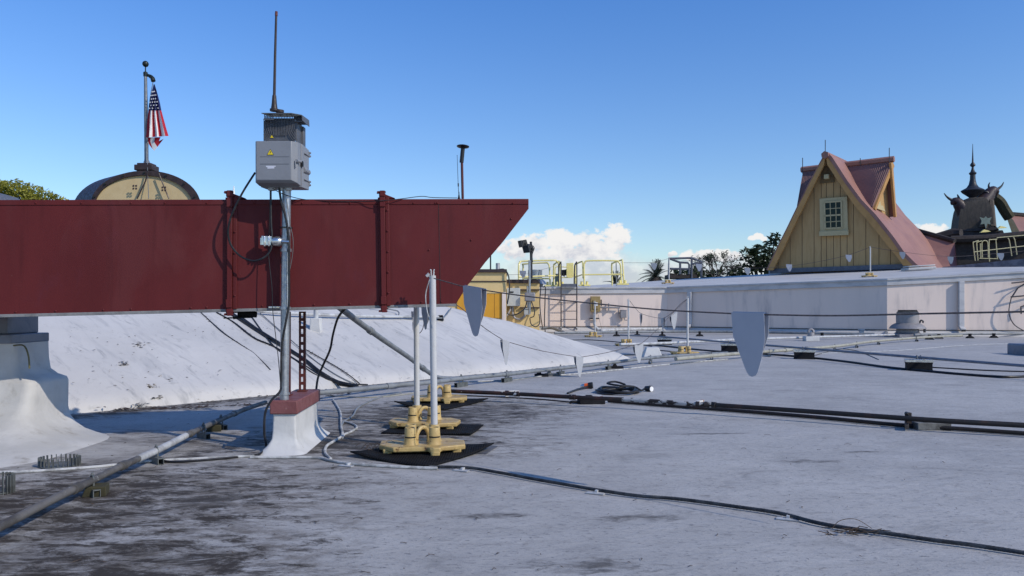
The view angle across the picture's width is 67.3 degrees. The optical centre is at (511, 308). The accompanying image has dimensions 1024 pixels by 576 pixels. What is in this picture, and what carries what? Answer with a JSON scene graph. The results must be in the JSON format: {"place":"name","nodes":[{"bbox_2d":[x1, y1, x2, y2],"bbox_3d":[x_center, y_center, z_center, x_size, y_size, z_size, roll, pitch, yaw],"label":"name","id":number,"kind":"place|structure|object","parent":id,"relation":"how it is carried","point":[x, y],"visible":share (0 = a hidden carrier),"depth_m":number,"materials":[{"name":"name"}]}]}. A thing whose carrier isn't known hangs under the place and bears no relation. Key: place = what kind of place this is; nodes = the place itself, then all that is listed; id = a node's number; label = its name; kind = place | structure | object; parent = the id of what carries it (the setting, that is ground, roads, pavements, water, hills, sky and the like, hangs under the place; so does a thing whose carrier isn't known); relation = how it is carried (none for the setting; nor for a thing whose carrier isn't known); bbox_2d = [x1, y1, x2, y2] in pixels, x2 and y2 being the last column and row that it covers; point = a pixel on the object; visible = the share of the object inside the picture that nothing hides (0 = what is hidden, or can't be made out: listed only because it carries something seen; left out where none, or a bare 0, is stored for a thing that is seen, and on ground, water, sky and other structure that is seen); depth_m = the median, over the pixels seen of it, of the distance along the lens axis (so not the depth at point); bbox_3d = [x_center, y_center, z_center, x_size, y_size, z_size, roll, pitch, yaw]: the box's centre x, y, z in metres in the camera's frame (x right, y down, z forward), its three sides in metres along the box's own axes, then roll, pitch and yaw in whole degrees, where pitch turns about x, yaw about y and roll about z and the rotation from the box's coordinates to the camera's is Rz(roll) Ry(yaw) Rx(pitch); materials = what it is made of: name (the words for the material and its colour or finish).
{"place":"outdoors","nodes":[
{"label":"outdoors","id":0,"kind":"place"},
{"bbox_2d":[310,310,321,332],"bbox_3d":[-2.447,0.148,9.606,0.139,0.350,0.119,0,0,0],"label":"pipe pedestal","id":1,"kind":"object","parent":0,"point":[316,323],"visible":0.69,"depth_m":9.55,"materials":[{"name":"white paint"}]},
{"bbox_2d":[0,332,1023,575],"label":"roof deck","id":2,"kind":"structure","parent":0,"point":[705,455],"depth_m":3.69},
{"bbox_2d":[0,472,15,494],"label":"roof drain","id":3,"kind":"object","parent":2,"relation":"on","point":[10,483],"visible":1,"depth_m":3.52,"materials":[{"name":"metal"}]},
{"bbox_2d":[0,317,108,467],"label":"support pillar","id":4,"kind":"structure","parent":2,"relation":"on","point":[37,419],"depth_m":4.78,"materials":[{"name":"paint"}]},
{"bbox_2d":[0,190,528,316],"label":"steel beam","id":5,"kind":"structure","parent":4,"relation":"on","point":[84,257],"depth_m":4.60,"materials":[{"name":"metal"}]},
{"bbox_2d":[224,311,256,318],"bbox_3d":[-1.661,0.041,4.709,0.191,0.057,0.050,0,0,-8],"label":"gasket roll","id":6,"kind":"object","parent":5,"relation":"attached to","point":[250,314],"visible":0.89,"depth_m":4.70,"materials":[{"name":"black rubber"}]},
{"bbox_2d":[315,309,345,388],"bbox_3d":[-1.198,0.283,5.134,0.358,0.572,0.068,0,0,43],"label":"cable","id":7,"kind":"object","parent":5,"relation":"hanging from","point":[330,347],"visible":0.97,"depth_m":5.19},
{"bbox_2d":[272,188,447,201],"bbox_3d":[-0.887,-0.677,4.721,1.115,0.059,0.116,0,0,-18],"label":"wire","id":8,"kind":"object","parent":5,"relation":"attached to","point":[361,201],"visible":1,"depth_m":4.70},
{"bbox_2d":[457,144,468,198],"bbox_3d":[-0.319,-0.886,5.004,0.082,0.351,0.082,0,0,0],"label":"mushroom antenna","id":9,"kind":"object","parent":5,"relation":"on","point":[463,147],"visible":1,"depth_m":5.00,"materials":[{"name":"black metal"}]},
{"bbox_2d":[38,454,80,468],"bbox_3d":[-2.437,0.825,4.143,0.212,0.050,0.188,0,0,0],"label":"roof drain","id":10,"kind":"object","parent":2,"relation":"on","point":[44,463],"visible":0.93,"depth_m":4.11,"materials":[{"name":"metal"}]},
{"bbox_2d":[84,472,100,497],"bbox_3d":[-1.912,0.800,3.504,0.031,0.102,0.152,0,0,-43],"label":"pipe support","id":11,"kind":"object","parent":2,"relation":"on","point":[92,476],"visible":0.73,"depth_m":3.46,"materials":[{"name":"metal"}]},
{"bbox_2d":[0,400,267,531],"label":"conduit","id":12,"kind":"object","parent":11,"relation":"on","point":[72,489],"visible":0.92,"depth_m":3.41,"materials":[{"name":"metal"}]},
{"bbox_2d":[137,433,188,461],"bbox_3d":[-1.970,0.784,4.361,0.046,0.038,0.727,0,0,-5],"label":"pipe sleeve","id":13,"kind":"object","parent":12,"relation":"on","point":[163,446],"visible":0.96,"depth_m":4.30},
{"bbox_2d":[82,482,108,496],"bbox_3d":[-1.896,0.828,3.503,0.108,0.045,0.098,0,0,-14],"label":"wooden block","id":14,"kind":"object","parent":2,"relation":"on","point":[103,487],"depth_m":3.46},
{"bbox_2d":[0,455,253,473],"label":"pipe","id":15,"kind":"object","parent":2,"relation":"on","point":[88,467],"visible":0.82,"depth_m":4.07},
{"bbox_2d":[164,454,249,462],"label":"cable","id":16,"kind":"object","parent":2,"relation":"on","point":[197,460],"visible":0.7,"depth_m":4.25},
{"bbox_2d":[259,389,329,455],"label":"equipment curb","id":17,"kind":"structure","parent":2,"relation":"on","point":[298,429],"depth_m":4.54,"materials":[{"name":"white paint"}]},
{"bbox_2d":[260,188,292,399],"bbox_3d":[-1.397,-0.084,4.578,0.182,1.258,0.099,0,0,0],"label":"antenna mast","id":18,"kind":"object","parent":17,"relation":"on","point":[282,242],"visible":0.94,"depth_m":4.56,"materials":[{"name":"metal"}]},
{"bbox_2d":[250,187,289,455],"bbox_3d":[-1.402,0.063,4.497,0.187,1.568,0.233,0,0,0],"label":"cable","id":19,"kind":"object","parent":18,"relation":"attached to","point":[281,349],"visible":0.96,"depth_m":4.53,"materials":[{"name":"rubber"}]},
{"bbox_2d":[256,141,310,190],"bbox_3d":[-1.351,-0.832,4.551,0.267,0.272,0.228,0,0,0],"label":"equipment enclosure","id":20,"kind":"object","parent":18,"relation":"attached to","point":[283,164],"visible":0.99,"depth_m":4.44,"materials":[{"name":"grey metal"}]},
{"bbox_2d":[227,172,272,261],"bbox_3d":[-1.543,-0.536,4.521,0.261,0.527,0.050,0,0,-5],"label":"cable","id":21,"kind":"object","parent":20,"relation":"attached to","point":[230,218],"visible":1,"depth_m":4.53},
{"bbox_2d":[268,205,279,376],"bbox_3d":[-1.408,-0.143,4.546,0.096,1.152,0.017,0,0,28],"label":"wire","id":22,"kind":"object","parent":20,"relation":"hanging from","point":[272,293],"visible":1,"depth_m":4.55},
{"bbox_2d":[256,141,300,185],"bbox_3d":[-1.363,-0.842,4.480,0.243,0.252,0.087,0,0,0],"label":"door","id":23,"kind":"structure","parent":20,"relation":"in","point":[275,160],"depth_m":4.44,"materials":[{"name":"grey metal"}]},
{"bbox_2d":[261,113,309,146],"bbox_3d":[-1.337,-1.059,4.553,0.242,0.184,0.205,0,0,0],"label":"finned radio","id":24,"kind":"object","parent":20,"relation":"on","point":[285,129],"visible":0.94,"depth_m":4.51,"materials":[{"name":"metal"}]},
{"bbox_2d":[270,11,283,112],"bbox_3d":[-1.395,-1.460,4.565,0.082,0.597,0.051,0,0,-19],"label":"whip antenna","id":25,"kind":"object","parent":24,"relation":"on","point":[273,108],"visible":0.99,"depth_m":4.55,"materials":[{"name":"grey metal"}]},
{"bbox_2d":[289,312,292,394],"bbox_3d":[-1.410,0.283,4.820,0.063,0.522,0.067,0,0,-8],"label":"strut post","id":26,"kind":"object","parent":17,"relation":"on","point":[290,358],"visible":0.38,"depth_m":4.83,"materials":[{"name":"metal"}]},
{"bbox_2d":[297,311,307,391],"bbox_3d":[-1.375,0.283,5.050,0.063,0.522,0.067,0,0,-8],"label":"strut post","id":27,"kind":"object","parent":17,"relation":"on","point":[303,351],"visible":1,"depth_m":5.03,"materials":[{"name":"metal"}]},
{"bbox_2d":[323,399,343,458],"bbox_3d":[-1.298,0.842,5.682,0.114,0.016,2.838,0,0,-12],"label":"conduit","id":28,"kind":"object","parent":2,"relation":"on","point":[332,441],"visible":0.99,"depth_m":5.00,"materials":[{"name":"white metal"}]},
{"bbox_2d":[38,307,629,413],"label":"roof slope","id":29,"kind":"structure","parent":2,"relation":"on","point":[359,353],"depth_m":8.30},
{"bbox_2d":[216,312,331,380],"bbox_3d":[-2.690,0.434,8.617,2.009,0.781,0.262,0,0,27],"label":"cable","id":30,"kind":"object","parent":29,"relation":"on","point":[272,346],"visible":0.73,"depth_m":8.62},
{"bbox_2d":[233,313,358,386],"bbox_3d":[-2.523,0.446,8.597,2.123,0.787,0.166,0,0,34],"label":"cable","id":31,"kind":"object","parent":29,"relation":"on","point":[311,365],"visible":0.84,"depth_m":8.46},
{"bbox_2d":[256,311,438,317],"bbox_3d":[-2.163,0.074,10.537,3.160,0.161,0.136,0,0,-45],"label":"conduit","id":32,"kind":"object","parent":29,"relation":"on","point":[343,315],"visible":0.57,"depth_m":10.33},
{"bbox_2d":[250,456,437,469],"bbox_3d":[-0.924,0.841,4.224,1.127,0.017,0.118,0,0,17],"label":"wire rope","id":33,"kind":"object","parent":2,"relation":"on","point":[344,462],"visible":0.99,"depth_m":4.17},
{"bbox_2d":[337,309,457,378],"bbox_3d":[-1.006,0.394,7.169,0.249,0.906,3.771,0,0,9],"label":"conduit","id":34,"kind":"object","parent":2,"relation":"on","point":[369,330],"visible":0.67,"depth_m":6.69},
{"bbox_2d":[350,443,493,465],"bbox_3d":[-0.515,0.826,4.494,0.561,0.043,0.631,0,0,33],"label":"rubber mat","id":35,"kind":"object","parent":2,"relation":"on","point":[416,458],"visible":0.59,"depth_m":4.35,"materials":[{"name":"rubber"}]},
{"bbox_2d":[379,269,464,455],"bbox_3d":[-0.530,0.308,4.556,0.500,1.084,0.373,0,0,-6],"label":"warning line stanchion","id":36,"kind":"object","parent":35,"relation":"on","point":[433,443],"visible":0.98,"depth_m":4.55,"materials":[{"name":"yellow paint"}]},
{"bbox_2d":[433,278,1023,315],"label":"warning line","id":37,"kind":"object","parent":36,"relation":"attached to","point":[764,314],"visible":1,"depth_m":3.17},
{"bbox_2d":[463,285,486,336],"bbox_3d":[-0.211,0.013,4.330,0.035,0.292,0.212,0,0,-32],"label":"pennant","id":38,"kind":"object","parent":37,"relation":"hanging from","point":[475,302],"visible":1,"depth_m":4.30,"materials":[{"name":"grey plastic"}]},
{"bbox_2d":[731,311,768,376],"bbox_3d":[1.017,0.153,3.290,0.035,0.278,0.170,0,0,-35],"label":"pennant","id":39,"kind":"object","parent":37,"relation":"hanging from","point":[750,332],"visible":1,"depth_m":3.27,"materials":[{"name":"fabric"}]},
{"bbox_2d":[381,424,483,434],"bbox_3d":[-0.544,0.839,5.375,0.620,0.018,0.460,0,0,8],"label":"rubber mat","id":40,"kind":"object","parent":2,"relation":"on","point":[461,429],"visible":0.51,"depth_m":5.28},
{"bbox_2d":[389,307,460,428],"bbox_3d":[-0.621,0.308,5.464,0.500,1.084,0.373,0,0,7],"label":"warning line stanchion","id":41,"kind":"object","parent":40,"relation":"on","point":[416,409],"visible":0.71,"depth_m":5.50,"materials":[{"name":"yellow paint"}]},
{"bbox_2d":[394,398,487,409],"bbox_3d":[-0.618,0.824,6.825,0.521,0.048,0.721,0,0,28],"label":"rubber mat","id":42,"kind":"object","parent":2,"relation":"on","point":[454,404],"visible":0.59,"depth_m":6.70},
{"bbox_2d":[411,384,466,403],"bbox_3d":[-0.656,0.772,6.940,0.500,0.155,0.373,0,0,-3],"label":"warning line stanchion","id":43,"kind":"object","parent":42,"relation":"on","point":[446,397],"visible":0.72,"depth_m":6.85,"materials":[{"name":"yellow paint"}]},
{"bbox_2d":[454,374,467,387],"bbox_3d":[-0.550,0.782,8.309,0.041,0.134,0.200,0,0,31],"label":"pipe support","id":44,"kind":"object","parent":2,"relation":"on","point":[460,384],"visible":1,"depth_m":8.28,"materials":[{"name":"metal"}]},
{"bbox_2d":[320,352,727,394],"bbox_3d":[0.842,0.760,10.058,0.387,0.062,8.152,0,0,41],"label":"conduit","id":45,"kind":"object","parent":44,"relation":"on","point":[397,385],"visible":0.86,"depth_m":8.57,"materials":[{"name":"metal"}]},
{"bbox_2d":[450,263,506,320],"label":"yellow building","id":46,"kind":"structure","parent":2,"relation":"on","point":[492,280],"depth_m":23.95,"materials":[{"name":"paint"}]},
{"bbox_2d":[503,390,518,396],"bbox_3d":[-0.050,0.798,7.169,0.241,0.104,0.467,0,0,0],"label":"pipe bracket","id":47,"kind":"object","parent":2,"relation":"on","point":[509,391],"visible":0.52,"depth_m":7.37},
{"bbox_2d":[451,389,623,401],"bbox_3d":[0.165,0.770,6.828,1.710,0.046,0.074,0,0,24],"label":"pipe","id":48,"kind":"object","parent":47,"relation":"on","point":[560,396],"visible":0.88,"depth_m":6.78,"materials":[{"name":"metal"}]},
{"bbox_2d":[466,395,578,403],"bbox_3d":[0.080,0.844,7.166,1.339,0.012,0.117,0,0,29],"label":"cable","id":49,"kind":"object","parent":2,"relation":"on","point":[518,398],"visible":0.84,"depth_m":7.22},
{"bbox_2d":[506,279,539,329],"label":"tan building","id":50,"kind":"structure","parent":2,"relation":"on","point":[521,284],"depth_m":25.00,"materials":[{"name":"paint"}]},
{"bbox_2d":[507,288,519,305],"bbox_3d":[0.048,-0.353,24.808,0.427,0.580,0.345,0,0,0],"label":"electrical cabinet","id":51,"kind":"object","parent":50,"relation":"attached to","point":[514,300],"visible":0.96,"depth_m":24.65,"materials":[{"name":"grey"}]},
{"bbox_2d":[507,242,539,326],"bbox_3d":[0.362,-0.761,24.556,1.074,2.743,0.321,0,0,-5],"label":"floodlight pole","id":52,"kind":"object","parent":50,"relation":"attached to","point":[528,300],"visible":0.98,"depth_m":24.56,"materials":[{"name":"metal"}]},
{"bbox_2d":[569,395,604,403],"bbox_3d":[0.662,0.813,6.849,0.315,0.075,0.130,0,0,-6],"label":"pipe support","id":53,"kind":"object","parent":2,"relation":"on","point":[587,401],"visible":0.59,"depth_m":6.79,"materials":[{"name":"black rubber"}]},
{"bbox_2d":[469,359,727,381],"bbox_3d":[1.579,0.842,10.667,5.584,0.015,0.200,0,0,-44],"label":"cable","id":54,"kind":"object","parent":2,"relation":"on","point":[599,371],"visible":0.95,"depth_m":10.26,"materials":[{"name":"white metal"}]},
{"bbox_2d":[567,381,653,394],"bbox_3d":[1.008,0.798,7.758,0.776,0.116,0.634,0,0,19],"label":"power cord","id":55,"kind":"object","parent":2,"relation":"on","point":[623,388],"visible":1,"depth_m":7.73,"materials":[{"name":"rubber"}]},
{"bbox_2d":[642,347,661,356],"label":"vent block","id":56,"kind":"structure","parent":2,"relation":"on","point":[651,351],"depth_m":13.06,"materials":[{"name":"white paint"}]},
{"bbox_2d":[657,336,671,344],"bbox_3d":[3.548,0.745,17.878,0.341,0.211,0.138,0,0,16],"label":"pipe support","id":57,"kind":"object","parent":2,"relation":"on","point":[663,339],"visible":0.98,"depth_m":17.81,"materials":[{"name":"black rubber"}]},
{"bbox_2d":[620,334,1023,366],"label":"conduit","id":58,"kind":"object","parent":57,"relation":"on","point":[932,358],"visible":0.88,"depth_m":11.26,"materials":[{"name":"metal"}]},
{"bbox_2d":[670,297,698,354],"bbox_3d":[3.153,0.315,14.058,0.500,1.069,0.373,0,0,0],"label":"warning line stanchion","id":59,"kind":"object","parent":2,"relation":"on","point":[686,351],"visible":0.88,"depth_m":14.10,"materials":[{"name":"yellow paint"}]},
{"bbox_2d":[456,301,684,356],"bbox_3d":[1.336,0.219,10.543,0.491,0.784,8.082,0,0,30],"label":"warning line","id":60,"kind":"object","parent":59,"relation":"attached to","point":[569,355],"visible":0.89,"depth_m":9.35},
{"bbox_2d":[500,339,509,364],"bbox_3d":[-0.080,0.489,8.560,0.035,0.293,0.144,0,0,33],"label":"pennant","id":61,"kind":"object","parent":60,"relation":"hanging from","point":[505,344],"visible":1,"depth_m":8.55,"materials":[{"name":"fabric"}]},
{"bbox_2d":[574,356,582,376],"bbox_3d":[0.819,0.719,9.460,0.035,0.262,0.158,0,0,41],"label":"pennant","id":62,"kind":"object","parent":60,"relation":"hanging from","point":[578,361],"visible":1,"depth_m":9.45,"materials":[{"name":"plastic"}]},
{"bbox_2d":[633,342,642,362],"bbox_3d":[1.786,0.634,10.900,0.035,0.286,0.254,0,0,38],"label":"pennant","id":63,"kind":"object","parent":60,"relation":"hanging from","point":[638,350],"visible":1,"depth_m":10.89,"materials":[{"name":"fabric"}]},
{"bbox_2d":[694,400,703,406],"bbox_3d":[1.533,0.798,6.404,0.095,0.104,0.548,0,0,18],"label":"pipe bracket","id":64,"kind":"object","parent":2,"relation":"on","point":[697,403],"visible":0.42,"depth_m":6.14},
{"bbox_2d":[623,397,710,407],"bbox_3d":[1.263,0.770,6.294,0.738,0.048,0.065,0,0,28],"label":"pipe","id":65,"kind":"object","parent":64,"relation":"on","point":[705,404],"visible":1,"depth_m":6.27,"materials":[{"name":"metal"}]},
{"bbox_2d":[554,330,874,334],"bbox_3d":[6.054,0.760,23.956,9.396,0.078,1.968,0,0,6],"label":"conduit","id":66,"kind":"object","parent":2,"relation":"on","point":[715,331],"visible":0.81,"depth_m":23.95,"materials":[{"name":"metal"}]},
{"bbox_2d":[429,465,1023,554],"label":"cable","id":67,"kind":"object","parent":2,"relation":"on","point":[951,542],"visible":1,"depth_m":3.20,"materials":[{"name":"rubber"}]},
{"bbox_2d":[720,341,737,351],"bbox_3d":[4.266,0.745,15.089,0.341,0.211,0.138,0,0,16],"label":"pipe support","id":68,"kind":"object","parent":2,"relation":"on","point":[728,346],"visible":0.93,"depth_m":15.03,"materials":[{"name":"metal"}]},
{"bbox_2d":[599,327,887,332],"bbox_3d":[7.712,0.750,26.473,8.932,0.099,3.912,0,0,14],"label":"conduit","id":69,"kind":"object","parent":2,"relation":"on","point":[632,329],"visible":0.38,"depth_m":27.19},
{"bbox_2d":[619,334,895,345],"bbox_3d":[7.035,0.770,19.683,11.678,0.059,0.435,0,0,-35],"label":"conduit","id":70,"kind":"object","parent":2,"relation":"on","point":[693,341],"visible":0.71,"depth_m":18.72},
{"bbox_2d":[539,264,1023,336],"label":"rooftop building","id":71,"kind":"structure","parent":2,"relation":"on","point":[924,289],"depth_m":25.40,"materials":[{"name":"paint"}]},
{"bbox_2d":[522,262,553,286],"bbox_3d":[1.011,-1.284,29.126,1.390,0.939,0.445,0,0,16],"label":"guard rail","id":72,"kind":"object","parent":71,"relation":"on","point":[548,284],"visible":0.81,"depth_m":29.10,"materials":[{"name":"metal"}]},
{"bbox_2d":[518,260,563,286],"bbox_3d":[1.131,-1.280,28.012,2.011,0.965,0.564,0,0,-29],"label":"guard rail","id":73,"kind":"object","parent":71,"relation":"on","point":[519,277],"visible":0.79,"depth_m":27.93,"materials":[{"name":"metal"}]},
{"bbox_2d":[558,261,576,329],"bbox_3d":[2.013,-0.448,27.848,0.693,2.477,0.304,0,0,0],"label":"roof ladder","id":74,"kind":"object","parent":71,"relation":"attached to","point":[566,285],"visible":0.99,"depth_m":27.71,"materials":[{"name":"metal"}]},
{"bbox_2d":[555,261,582,283],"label":"safety gate","id":75,"kind":"structure","parent":71,"relation":"on","point":[569,267],"depth_m":29.30,"materials":[{"name":"metal"}]},
{"bbox_2d":[589,296,601,330],"bbox_3d":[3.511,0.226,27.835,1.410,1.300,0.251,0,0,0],"label":"switch box","id":76,"kind":"object","parent":71,"relation":"attached to","point":[593,299],"visible":0.52,"depth_m":27.76,"materials":[{"name":"yellow"}]},
{"bbox_2d":[578,260,628,285],"bbox_3d":[3.361,-1.291,28.300,1.851,0.958,0.426,0,0,7],"label":"guard rail","id":77,"kind":"object","parent":71,"relation":"on","point":[619,283],"visible":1,"depth_m":28.18,"materials":[{"name":"metal"}]},
{"bbox_2d":[665,257,702,278],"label":"rooftop platform rail","id":78,"kind":"object","parent":71,"relation":"on","point":[683,276],"visible":0.81,"depth_m":40.96,"materials":[{"name":"grey metal"}]},
{"bbox_2d":[766,140,942,272],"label":"gable house","id":79,"kind":"structure","parent":71,"relation":"on","point":[844,208],"depth_m":34.50,"materials":[{"name":"beige"}]},
{"bbox_2d":[819,196,848,235],"bbox_3d":[14.409,-4.087,34.416,1.279,1.721,0.200,0,0,40],"label":"window","id":80,"kind":"structure","parent":79,"relation":"in","point":[833,211],"depth_m":34.37,"materials":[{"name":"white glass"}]},
{"bbox_2d":[912,228,957,267],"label":"roof wing","id":81,"kind":"structure","parent":79,"relation":"on","point":[943,247],"depth_m":37.53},
{"bbox_2d":[913,332,1023,335],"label":"conduit","id":82,"kind":"object","parent":71,"relation":"attached to","point":[1005,333],"visible":0.85,"depth_m":22.64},
{"bbox_2d":[942,259,1023,267],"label":"stained parapet","id":83,"kind":"structure","parent":71,"relation":"on","point":[1014,263],"depth_m":34.57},
{"bbox_2d":[973,235,1023,261],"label":"guard rail","id":84,"kind":"object","parent":71,"relation":"on","point":[988,250],"visible":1,"depth_m":33.48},
{"bbox_2d":[793,346,814,358],"bbox_3d":[4.881,0.745,12.850,0.341,0.211,0.138,0,0,16],"label":"pipe support","id":85,"kind":"object","parent":2,"relation":"on","point":[803,354],"visible":0.98,"depth_m":12.79,"materials":[{"name":"metal"}]},
{"bbox_2d":[803,328,818,340],"bbox_3d":[7.701,0.681,19.816,0.348,0.338,0.246,0,0,0],"label":"gooseneck vent","id":86,"kind":"object","parent":2,"relation":"on","point":[810,336],"visible":1,"depth_m":19.73,"materials":[{"name":"white paint"}]},
{"bbox_2d":[607,401,1023,434],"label":"pipe","id":87,"kind":"object","parent":2,"relation":"on","point":[982,430],"visible":0.84,"depth_m":5.81,"materials":[{"name":"metal"}]},
{"bbox_2d":[620,342,1023,377],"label":"cable","id":88,"kind":"object","parent":2,"relation":"on","point":[964,374],"visible":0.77,"depth_m":10.69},
{"bbox_2d":[818,518,890,535],"bbox_3d":[1.277,0.821,2.886,0.270,0.059,0.078,0,0,0],"label":"coil","id":89,"kind":"object","parent":2,"relation":"on","point":[851,531],"visible":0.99,"depth_m":2.88,"materials":[{"name":"grey metal"}]},
{"bbox_2d":[702,343,1007,358],"bbox_3d":[7.502,0.844,15.465,11.274,0.012,0.453,0,0,-32],"label":"cable","id":90,"kind":"object","parent":2,"relation":"on","point":[867,351],"visible":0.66,"depth_m":14.94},
{"bbox_2d":[884,310,931,337],"bbox_3d":[11.586,0.451,22.531,0.995,0.798,0.995,0,0,0],"label":"exhaust fan","id":91,"kind":"object","parent":2,"relation":"on","point":[907,325],"visible":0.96,"depth_m":22.26,"materials":[{"name":"grey metal"}]},
{"bbox_2d":[904,355,933,370],"bbox_3d":[5.539,0.745,10.476,0.341,0.211,0.138,0,0,16],"label":"pipe support","id":92,"kind":"object","parent":2,"relation":"on","point":[924,364],"visible":0.95,"depth_m":10.42,"materials":[{"name":"metal"}]},
{"bbox_2d":[904,412,950,429],"bbox_3d":[2.885,0.791,5.399,0.348,0.118,0.182,0,0,0],"label":"pipe support","id":93,"kind":"object","parent":2,"relation":"on","point":[925,426],"visible":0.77,"depth_m":5.35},
{"bbox_2d":[711,402,1023,427],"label":"pipe","id":94,"kind":"object","parent":93,"relation":"on","point":[888,417],"visible":1,"depth_m":5.47,"materials":[{"name":"metal"}]},
{"bbox_2d":[1007,343,1023,354],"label":"roof curb","id":95,"kind":"structure","parent":2,"relation":"on","point":[1015,348],"depth_m":14.05,"materials":[{"name":"grey metal"}]},
{"bbox_2d":[0,0,1023,285],"label":"sky","id":96,"kind":"structure","parent":0,"point":[636,132],"materials":[{"name":"blue"}]},
{"bbox_2d":[951,212,1023,264],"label":"dark hall","id":97,"kind":"structure","parent":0,"point":[964,247],"depth_m":39.41,"materials":[{"name":"brown wood"}]},
{"bbox_2d":[937,144,1014,236],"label":"ornate tower","id":98,"kind":"structure","parent":97,"relation":"on","point":[974,213],"depth_m":41.57,"materials":[{"name":"grey wood"}]},
{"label":"pipe support","id":99,"kind":"object","parent":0,"visible":0},
{"bbox_2d":[674,334,962,360],"bbox_3d":[7.361,0.760,16.501,14.040,0.078,0.448,0,0,-45],"label":"conduit","id":100,"kind":"object","parent":99,"relation":"on","point":[774,350],"visible":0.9,"depth_m":14.74,"materials":[{"name":"metal"}]},
{"label":"ground","id":101,"kind":"structure","parent":0,"visible":0},
{"bbox_2d":[0,178,68,199],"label":"tree","id":102,"kind":"object","parent":101,"relation":"on","point":[18,189],"visible":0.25,"depth_m":57.78,"materials":[{"name":"green plant"}]},
{"bbox_2d":[75,163,199,199],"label":"barrel roof building","id":103,"kind":"structure","parent":101,"relation":"on","point":[133,185],"depth_m":45.12,"materials":[{"name":"beige metal"}]},
{"bbox_2d":[142,61,155,198],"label":"flagpole","id":104,"kind":"object","parent":103,"relation":"on","point":[145,64],"visible":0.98,"depth_m":45.40,"materials":[{"name":"grey metal"}]},
{"bbox_2d":[146,84,167,150],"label":"flag","id":105,"kind":"object","parent":104,"relation":"hanging from","point":[156,129],"visible":1,"depth_m":45.22,"materials":[{"name":"fabric"}]},
{"bbox_2d":[636,259,667,281],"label":"palm tree","id":106,"kind":"object","parent":101,"relation":"on","point":[655,276],"visible":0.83,"depth_m":94.68,"materials":[{"name":"green plant"}]},
{"bbox_2d":[670,265,713,279],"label":"tree","id":107,"kind":"object","parent":101,"relation":"on","point":[704,274],"visible":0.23,"depth_m":59.80,"materials":[{"name":"green plant"}]},
{"bbox_2d":[689,250,742,276],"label":"bare tree","id":108,"kind":"object","parent":101,"relation":"on","point":[710,258],"visible":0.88,"depth_m":55.87,"materials":[{"name":"grey plant"}]},
{"bbox_2d":[706,264,751,277],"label":"tree","id":109,"kind":"object","parent":101,"relation":"on","point":[732,273],"visible":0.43,"depth_m":59.79,"materials":[{"name":"green plant"}]},
{"bbox_2d":[738,232,780,274],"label":"dense tree","id":110,"kind":"object","parent":101,"relation":"on","point":[759,262],"visible":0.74,"depth_m":59.85,"materials":[{"name":"green plant"}]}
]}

